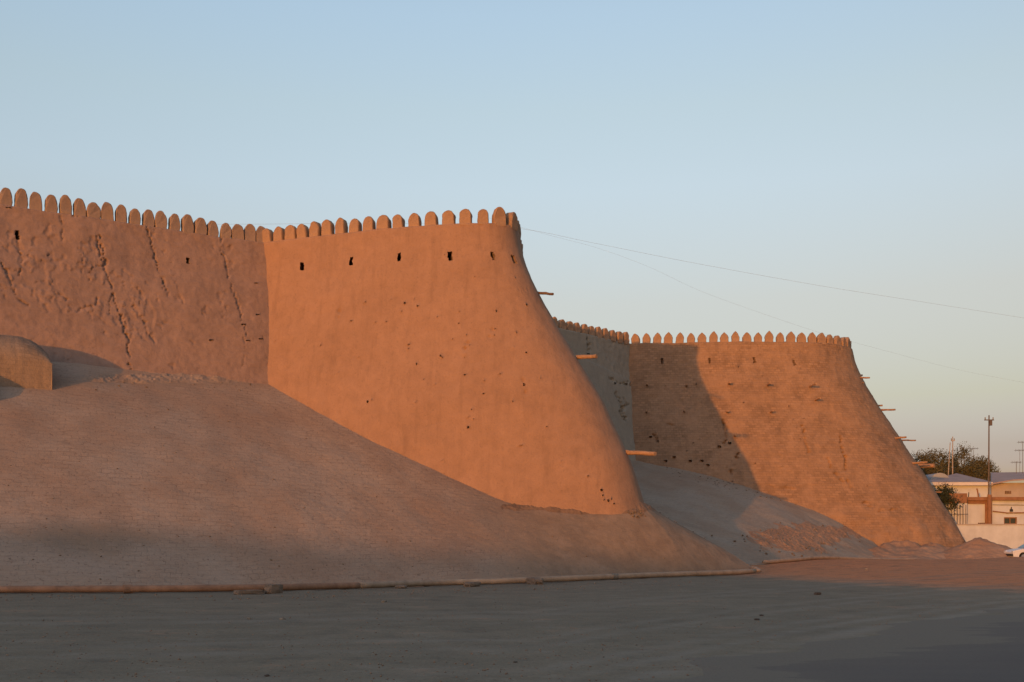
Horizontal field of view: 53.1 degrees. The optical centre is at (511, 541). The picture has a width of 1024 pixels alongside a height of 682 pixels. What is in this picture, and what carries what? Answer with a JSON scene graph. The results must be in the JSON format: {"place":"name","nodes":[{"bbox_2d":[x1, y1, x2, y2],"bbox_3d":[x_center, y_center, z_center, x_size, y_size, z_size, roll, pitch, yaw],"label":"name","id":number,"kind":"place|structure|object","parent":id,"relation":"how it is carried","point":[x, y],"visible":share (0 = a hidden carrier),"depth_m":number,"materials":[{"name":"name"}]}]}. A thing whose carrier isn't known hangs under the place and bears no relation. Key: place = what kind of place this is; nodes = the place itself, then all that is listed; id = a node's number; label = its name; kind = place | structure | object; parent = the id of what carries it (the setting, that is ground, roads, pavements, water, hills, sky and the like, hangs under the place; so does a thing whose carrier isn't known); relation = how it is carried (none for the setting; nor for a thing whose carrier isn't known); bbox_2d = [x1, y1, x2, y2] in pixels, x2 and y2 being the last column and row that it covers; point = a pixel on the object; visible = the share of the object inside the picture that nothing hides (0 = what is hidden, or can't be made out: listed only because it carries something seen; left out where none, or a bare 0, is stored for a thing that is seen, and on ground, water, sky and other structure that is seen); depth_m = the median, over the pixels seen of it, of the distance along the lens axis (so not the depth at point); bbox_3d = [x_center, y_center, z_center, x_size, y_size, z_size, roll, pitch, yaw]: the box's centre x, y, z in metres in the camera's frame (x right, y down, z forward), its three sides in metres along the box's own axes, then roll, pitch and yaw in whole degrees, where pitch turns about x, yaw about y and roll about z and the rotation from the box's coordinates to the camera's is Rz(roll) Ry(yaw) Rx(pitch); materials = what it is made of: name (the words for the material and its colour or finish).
{"place":"outdoors","nodes":[
{"label":"outdoors","id":0,"kind":"place"},
{"bbox_2d":[262,207,656,514],"bbox_3d":[-5.355,-8.928,70.987,31.664,20.256,32.469,0,0,0],"label":"bastion","id":1,"kind":"object","parent":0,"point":[444,348],"visible":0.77,"depth_m":57.60,"materials":[{"name":"soil"}]},
{"bbox_2d":[0,579,1009,681],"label":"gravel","id":2,"kind":"structure","parent":0,"point":[50,596],"depth_m":19.27,"materials":[{"name":"grey gravel"}]},
{"bbox_2d":[0,557,1023,681],"bbox_3d":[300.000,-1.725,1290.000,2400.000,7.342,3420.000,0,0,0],"label":"ground","id":3,"kind":"structure","parent":0,"point":[985,580],"depth_m":21.06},
{"bbox_2d":[233,589,263,594],"bbox_3d":[-8.566,1.652,33.223,1.017,0.173,0.459,0,0,-36],"label":"support block","id":4,"kind":"object","parent":3,"relation":"on","point":[241,592],"depth_m":33.01,"materials":[{"name":"grey stone"}]},
{"bbox_2d":[264,584,282,593],"bbox_3d":[-7.875,1.588,33.819,0.462,0.368,0.641,0,0,32],"label":"support block","id":5,"kind":"object","parent":3,"relation":"on","point":[272,588],"depth_m":33.61,"materials":[{"name":"grey stone"}]},
{"bbox_2d":[0,362,750,585],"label":"embankment","id":6,"kind":"structure","parent":3,"relation":"on","point":[61,429],"depth_m":49.00,"materials":[{"name":"soil"}]},
{"bbox_2d":[0,335,51,389],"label":"brick vault","id":7,"kind":"object","parent":6,"relation":"on","point":[25,363],"visible":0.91,"depth_m":50.50,"materials":[{"name":"brown brick"}]},
{"bbox_2d":[0,188,268,383],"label":"curtain wall","id":8,"kind":"structure","parent":6,"relation":"on","point":[90,284],"depth_m":57.46,"materials":[{"name":"soil"}]},
{"bbox_2d":[72,373,240,383],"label":"crumbled earth","id":9,"kind":"structure","parent":6,"relation":"on","point":[157,378],"depth_m":55.78,"materials":[{"name":"brown soil"}]},
{"bbox_2d":[500,501,655,514],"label":"crumbled earth","id":10,"kind":"structure","parent":6,"relation":"on","point":[642,506],"depth_m":55.10,"materials":[{"name":"brown soil"}]},
{"bbox_2d":[395,585,407,588],"bbox_3d":[-4.370,1.794,40.400,0.452,0.163,0.442,0,0,10],"label":"support block","id":11,"kind":"object","parent":3,"relation":"on","point":[401,586],"depth_m":40.22,"materials":[{"name":"grey stone"}]},
{"bbox_2d":[8,382,860,579],"bbox_3d":[5.367,-3.846,65.571,21.974,11.210,71.063,0,0,45],"label":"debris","id":12,"kind":"object","parent":3,"relation":"on","point":[640,514],"visible":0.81,"depth_m":55.80,"materials":[{"name":"brown stone"}]},
{"bbox_2d":[0,556,915,592],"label":"curb","id":13,"kind":"structure","parent":3,"relation":"on","point":[129,588],"depth_m":39.35,"materials":[{"name":"concrete"}]},
{"bbox_2d":[464,581,480,586],"bbox_3d":[-1.625,1.758,41.778,0.458,0.254,0.744,0,0,38],"label":"support block","id":14,"kind":"object","parent":3,"relation":"on","point":[472,584],"depth_m":41.56,"materials":[{"name":"grey stone"}]},
{"bbox_2d":[526,577,543,584],"bbox_3d":[0.966,1.673,43.128,0.460,0.344,1.415,0,0,-17],"label":"support block","id":15,"kind":"object","parent":3,"relation":"on","point":[535,580],"depth_m":42.67,"materials":[{"name":"grey stone"}]},
{"bbox_2d":[631,461,877,563],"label":"embankment","id":16,"kind":"structure","parent":3,"relation":"on","point":[727,515],"depth_m":79.77,"materials":[{"name":"soil"}]},
{"bbox_2d":[552,317,635,460],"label":"curtain wall","id":17,"kind":"structure","parent":16,"relation":"on","point":[607,370],"depth_m":90.55,"materials":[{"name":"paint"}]},
{"bbox_2d":[747,519,861,553],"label":"rubble patch","id":18,"kind":"object","parent":16,"relation":"on","point":[797,536],"visible":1,"depth_m":76.76,"materials":[{"name":"beige gravel"}]},
{"bbox_2d":[629,331,965,547],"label":"bastion","id":19,"kind":"object","parent":3,"relation":"on","point":[800,421],"visible":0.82,"depth_m":90.88,"materials":[{"name":"brick"}]},
{"bbox_2d":[525,228,1018,381],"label":"overhead cable","id":20,"kind":"object","parent":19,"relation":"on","point":[765,314],"visible":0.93,"depth_m":96.58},
{"bbox_2d":[868,540,949,558],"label":"earth bank","id":21,"kind":"structure","parent":3,"relation":"on","point":[903,549],"depth_m":82.48,"materials":[{"name":"beige soil"}]},
{"bbox_2d":[912,448,966,475],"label":"tree","id":22,"kind":"object","parent":3,"relation":"on","point":[941,466],"visible":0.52,"depth_m":115.34,"materials":[{"name":"green plant"}]},
{"bbox_2d":[934,481,964,513],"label":"shrub","id":23,"kind":"object","parent":3,"relation":"on","point":[944,496],"visible":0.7,"depth_m":96.70,"materials":[{"name":"green plant"}]},
{"bbox_2d":[951,437,954,473],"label":"utility pole","id":24,"kind":"object","parent":3,"relation":"on","point":[952,440],"visible":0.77,"depth_m":111.96,"materials":[{"name":"metal"}]},
{"bbox_2d":[943,493,966,523],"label":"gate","id":25,"kind":"object","parent":3,"relation":"on","point":[959,516],"visible":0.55,"depth_m":97.00,"materials":[{"name":"metal"}]},
{"bbox_2d":[945,441,984,478],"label":"tree","id":26,"kind":"object","parent":3,"relation":"on","point":[971,469],"visible":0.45,"depth_m":119.96,"materials":[{"name":"green plant"}]},
{"bbox_2d":[929,472,1023,523],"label":"house","id":27,"kind":"structure","parent":3,"relation":"on","point":[1007,503],"depth_m":103.50,"materials":[{"name":"beige paint"}]},
{"bbox_2d":[926,473,948,479],"bbox_3d":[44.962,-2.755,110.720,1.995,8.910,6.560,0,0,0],"label":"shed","id":28,"kind":"structure","parent":27,"relation":"on","point":[935,476],"depth_m":107.50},
{"bbox_2d":[1004,517,1016,523],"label":"window","id":29,"kind":"structure","parent":27,"relation":"in","point":[1007,520],"depth_m":98.16,"materials":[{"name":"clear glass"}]},
{"bbox_2d":[1017,441,1022,472],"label":"roof aerial","id":30,"kind":"object","parent":27,"relation":"on","point":[1022,455],"visible":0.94,"depth_m":110.00,"materials":[{"name":"metal"}]},
{"bbox_2d":[943,537,1011,559],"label":"dirt pile","id":31,"kind":"object","parent":3,"relation":"on","point":[978,548],"visible":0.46,"depth_m":81.31,"materials":[{"name":"beige soil"}]},
{"bbox_2d":[962,455,1001,480],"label":"tree","id":32,"kind":"object","parent":3,"relation":"on","point":[983,464],"visible":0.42,"depth_m":124.67,"materials":[{"name":"green plant"}]},
{"bbox_2d":[984,415,993,523],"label":"utility pole","id":33,"kind":"object","parent":3,"relation":"on","point":[989,508],"visible":0.9,"depth_m":97.34,"materials":[{"name":"metal"}]},
{"bbox_2d":[956,524,1023,548],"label":"compound wall","id":34,"kind":"structure","parent":3,"relation":"on","point":[1011,536],"depth_m":93.00,"materials":[{"name":"white paint"}]},
{"bbox_2d":[1004,544,1023,556],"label":"parked car","id":35,"kind":"object","parent":3,"relation":"on","point":[1018,551],"visible":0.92,"depth_m":79.39,"materials":[{"name":"white paint"}]},
{"bbox_2d":[0,0,1023,482],"label":"sky","id":36,"kind":"structure","parent":0,"point":[876,147],"materials":[{"name":"blue"}]},
{"bbox_2d":[308,223,1021,317],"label":"overhead cable","id":37,"kind":"object","parent":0,"point":[718,267],"visible":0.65,"depth_m":88.50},
{"bbox_2d":[628,608,1023,681],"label":"road","id":38,"kind":"structure","parent":0,"point":[986,648],"depth_m":14.70,"materials":[{"name":"grey asphalt"}]}
]}

